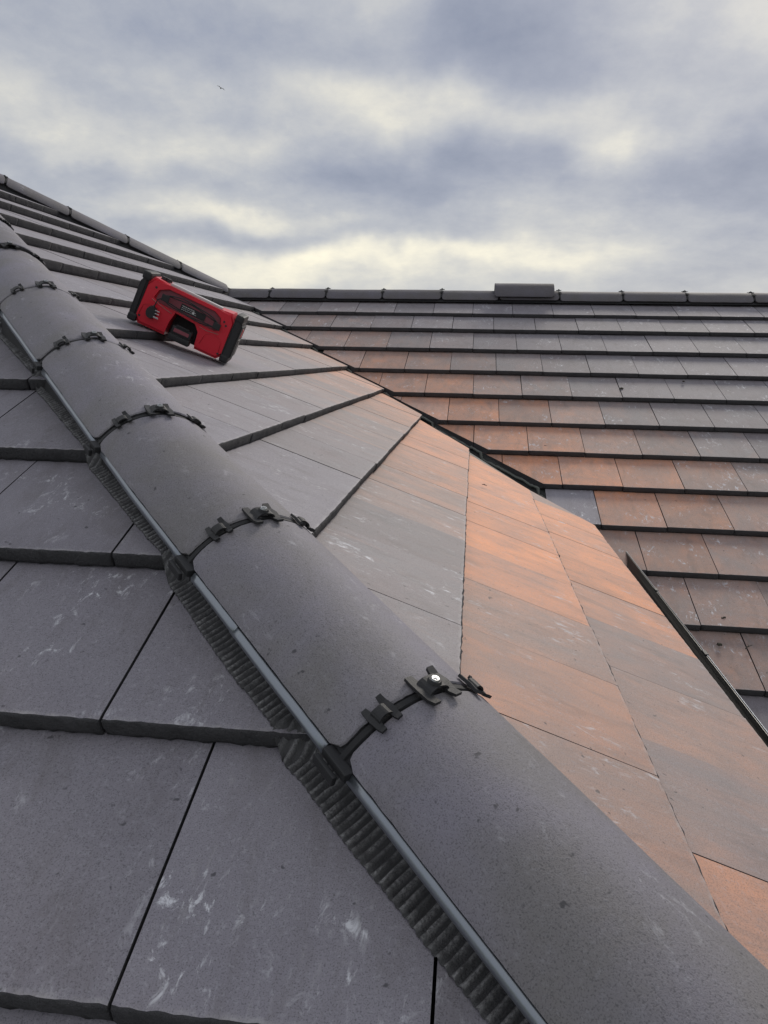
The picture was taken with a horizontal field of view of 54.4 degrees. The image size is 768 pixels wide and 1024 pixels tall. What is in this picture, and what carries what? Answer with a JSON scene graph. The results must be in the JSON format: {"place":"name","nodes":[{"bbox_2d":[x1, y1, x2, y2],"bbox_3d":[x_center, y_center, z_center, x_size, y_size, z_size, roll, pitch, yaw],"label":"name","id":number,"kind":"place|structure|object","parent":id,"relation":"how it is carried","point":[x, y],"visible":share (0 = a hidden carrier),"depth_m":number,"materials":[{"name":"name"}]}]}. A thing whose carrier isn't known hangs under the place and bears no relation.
{"place":"outdoors","nodes":[
{"label":"outdoors","id":0,"kind":"place"},
{"bbox_2d":[0,323,488,1023],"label":"roof slope","id":1,"kind":"structure","parent":0,"point":[174,849],"depth_m":0.94,"materials":[{"name":"grey tile"}]},
{"bbox_2d":[0,309,547,1023],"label":"ridge roll","id":2,"kind":"object","parent":1,"relation":"on","point":[392,863],"visible":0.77,"depth_m":0.94,"materials":[{"name":"black plastic"}]},
{"bbox_2d":[0,215,13,230],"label":"hip tile","id":3,"kind":"object","parent":2,"relation":"on","point":[5,222],"visible":0.41,"depth_m":2.86,"materials":[{"name":"concrete"}]},
{"bbox_2d":[0,218,44,265],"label":"hip tile","id":4,"kind":"object","parent":2,"relation":"on","point":[7,233],"visible":0.86,"depth_m":2.58,"materials":[{"name":"ceramic"}]},
{"bbox_2d":[0,241,78,303],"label":"hip tile","id":5,"kind":"object","parent":2,"relation":"on","point":[23,268],"visible":0.87,"depth_m":2.30,"materials":[{"name":"concrete"}]},
{"bbox_2d":[0,280,125,360],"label":"hip tile","id":6,"kind":"object","parent":2,"relation":"on","point":[41,318],"visible":0.86,"depth_m":2.00,"materials":[{"name":"ceramic"}]},
{"bbox_2d":[40,331,205,439],"bbox_3d":[-0.616,-0.307,1.740,0.247,0.095,0.483,-7,34,-37],"label":"hip tile","id":7,"kind":"object","parent":2,"relation":"on","point":[101,382],"visible":0.9,"depth_m":1.69,"materials":[{"name":"concrete"}]},
{"bbox_2d":[97,403,306,555],"bbox_3d":[-0.357,-0.083,1.432,0.247,0.095,0.484,-8,33,-37],"label":"hip tile","id":8,"kind":"object","parent":2,"relation":"on","point":[188,482],"visible":0.92,"depth_m":1.38,"materials":[{"name":"concrete"}]},
{"bbox_2d":[187,503,477,746],"bbox_3d":[-0.090,0.133,1.124,0.247,0.095,0.481,-8,33,-37],"label":"hip tile","id":9,"kind":"object","parent":2,"relation":"on","point":[338,645],"visible":0.97,"depth_m":1.06,"materials":[{"name":"concrete"}]},
{"bbox_2d":[337,665,767,1023],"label":"hip tile","id":10,"kind":"object","parent":2,"relation":"on","point":[573,903],"visible":1,"depth_m":0.76,"materials":[{"name":"concrete"}]},
{"bbox_2d":[0,189,767,968],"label":"roof slope","id":11,"kind":"structure","parent":0,"point":[546,625],"depth_m":1.89,"materials":[{"name":"tile"}]},
{"bbox_2d":[127,270,248,363],"bbox_3d":[-0.763,-0.765,2.937,0.415,0.199,0.193,24,14,-11],"label":"site radio","id":12,"kind":"object","parent":11,"relation":"on","point":[163,305],"visible":1,"depth_m":2.88,"materials":[{"name":"red plastic"}]},
{"bbox_2d":[240,309,545,498],"bbox_3d":[-0.243,-0.949,5.199,0.300,1.438,4.030,-8,15,-37],"label":"valley trough","id":13,"kind":"object","parent":11,"relation":"on","point":[477,454],"visible":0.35,"depth_m":4.37,"materials":[{"name":"black metal"}]},
{"bbox_2d":[0,0,767,292],"label":"sky","id":14,"kind":"structure","parent":0,"point":[468,145],"materials":[{"name":"grey"}]},
{"bbox_2d":[240,300,767,730],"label":"roof slope","id":15,"kind":"structure","parent":0,"point":[656,468],"depth_m":4.76,"materials":[{"name":"tile"}]},
{"bbox_2d":[626,551,767,746],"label":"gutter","id":16,"kind":"object","parent":15,"relation":"attached to","point":[696,648],"visible":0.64,"depth_m":2.45,"materials":[{"name":"black metal"}]},
{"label":"roof slope","id":17,"kind":"object","parent":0,"visible":0},
{"bbox_2d":[0,184,230,295],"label":"ridge roll","id":18,"kind":"object","parent":17,"relation":"on","point":[67,218],"visible":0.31,"depth_m":5.69,"materials":[{"name":"black rubber"}]},
{"bbox_2d":[0,174,4,184],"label":"hip tile","id":19,"kind":"object","parent":18,"relation":"on","point":[2,179],"visible":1,"depth_m":5.32,"materials":[{"name":"concrete"}]},
{"bbox_2d":[2,174,68,215],"bbox_3d":[-2.609,-2.346,5.565,0.471,0.108,0.272,17,-1,-40],"label":"hip tile","id":20,"kind":"object","parent":18,"relation":"on","point":[28,192],"visible":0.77,"depth_m":5.47,"materials":[{"name":"ceramic"}]},
{"bbox_2d":[67,206,127,243],"bbox_3d":[-2.270,-2.240,5.859,0.470,0.108,0.273,17,-1,-40],"label":"hip tile","id":21,"kind":"object","parent":18,"relation":"on","point":[94,224],"visible":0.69,"depth_m":5.77,"materials":[{"name":"concrete"}]},
{"bbox_2d":[125,234,179,268],"bbox_3d":[-1.932,-2.134,6.153,0.471,0.108,0.272,17,-1,-40],"label":"hip tile","id":22,"kind":"object","parent":18,"relation":"on","point":[146,249],"visible":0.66,"depth_m":6.06,"materials":[{"name":"ceramic"}]},
{"bbox_2d":[179,261,227,292],"bbox_3d":[-1.596,-2.029,6.450,0.471,0.108,0.272,17,-1,-40],"label":"hip tile","id":23,"kind":"object","parent":18,"relation":"on","point":[193,272],"visible":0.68,"depth_m":6.35,"materials":[{"name":"concrete"}]},
{"bbox_2d":[235,297,767,304],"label":"ridge roll","id":24,"kind":"object","parent":17,"relation":"on","point":[498,300],"visible":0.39,"depth_m":6.24,"materials":[{"name":"black rubber"}]},
{"bbox_2d":[229,287,272,298],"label":"ridge tile","id":25,"kind":"object","parent":24,"relation":"on","point":[248,293],"visible":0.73,"depth_m":6.51,"materials":[{"name":"concrete"}]},
{"bbox_2d":[270,287,330,298],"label":"ridge tile","id":26,"kind":"object","parent":24,"relation":"on","point":[299,293],"visible":0.88,"depth_m":6.46,"materials":[{"name":"concrete"}]},
{"bbox_2d":[326,288,385,299],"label":"ridge tile","id":27,"kind":"object","parent":24,"relation":"on","point":[355,294],"visible":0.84,"depth_m":6.41,"materials":[{"name":"concrete"}]},
{"bbox_2d":[383,288,443,299],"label":"ridge tile","id":28,"kind":"object","parent":24,"relation":"on","point":[412,294],"visible":0.86,"depth_m":6.35,"materials":[{"name":"ceramic"}]},
{"bbox_2d":[442,290,499,300],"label":"ridge tile","id":29,"kind":"object","parent":24,"relation":"on","point":[459,295],"visible":0.79,"depth_m":6.30,"materials":[{"name":"ceramic"}]},
{"bbox_2d":[500,289,561,300],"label":"ridge tile","id":30,"kind":"object","parent":24,"relation":"on","point":[557,295],"visible":0.54,"depth_m":6.22,"materials":[{"name":"concrete"}]},
{"bbox_2d":[494,283,554,296],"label":"loose ridge tile","id":31,"kind":"object","parent":30,"relation":"on","point":[521,290],"visible":0.99,"depth_m":6.21,"materials":[{"name":"ceramic"}]},
{"bbox_2d":[560,290,624,301],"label":"ridge tile","id":32,"kind":"object","parent":24,"relation":"on","point":[566,296],"visible":0.93,"depth_m":6.19,"materials":[{"name":"ceramic"}]},
{"bbox_2d":[623,290,688,302],"bbox_3d":[2.251,-1.794,6.227,0.525,0.108,0.268,2,12,6],"label":"ridge tile","id":33,"kind":"object","parent":24,"relation":"on","point":[681,296],"visible":0.91,"depth_m":6.13,"materials":[{"name":"concrete"}]},
{"bbox_2d":[688,291,755,302],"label":"ridge tile","id":34,"kind":"object","parent":24,"relation":"on","point":[747,297],"visible":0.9,"depth_m":6.07,"materials":[{"name":"concrete"}]},
{"bbox_2d":[752,293,767,302],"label":"ridge tile","id":35,"kind":"object","parent":24,"relation":"on","point":[761,297],"visible":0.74,"depth_m":6.03,"materials":[{"name":"ceramic"}]}
]}

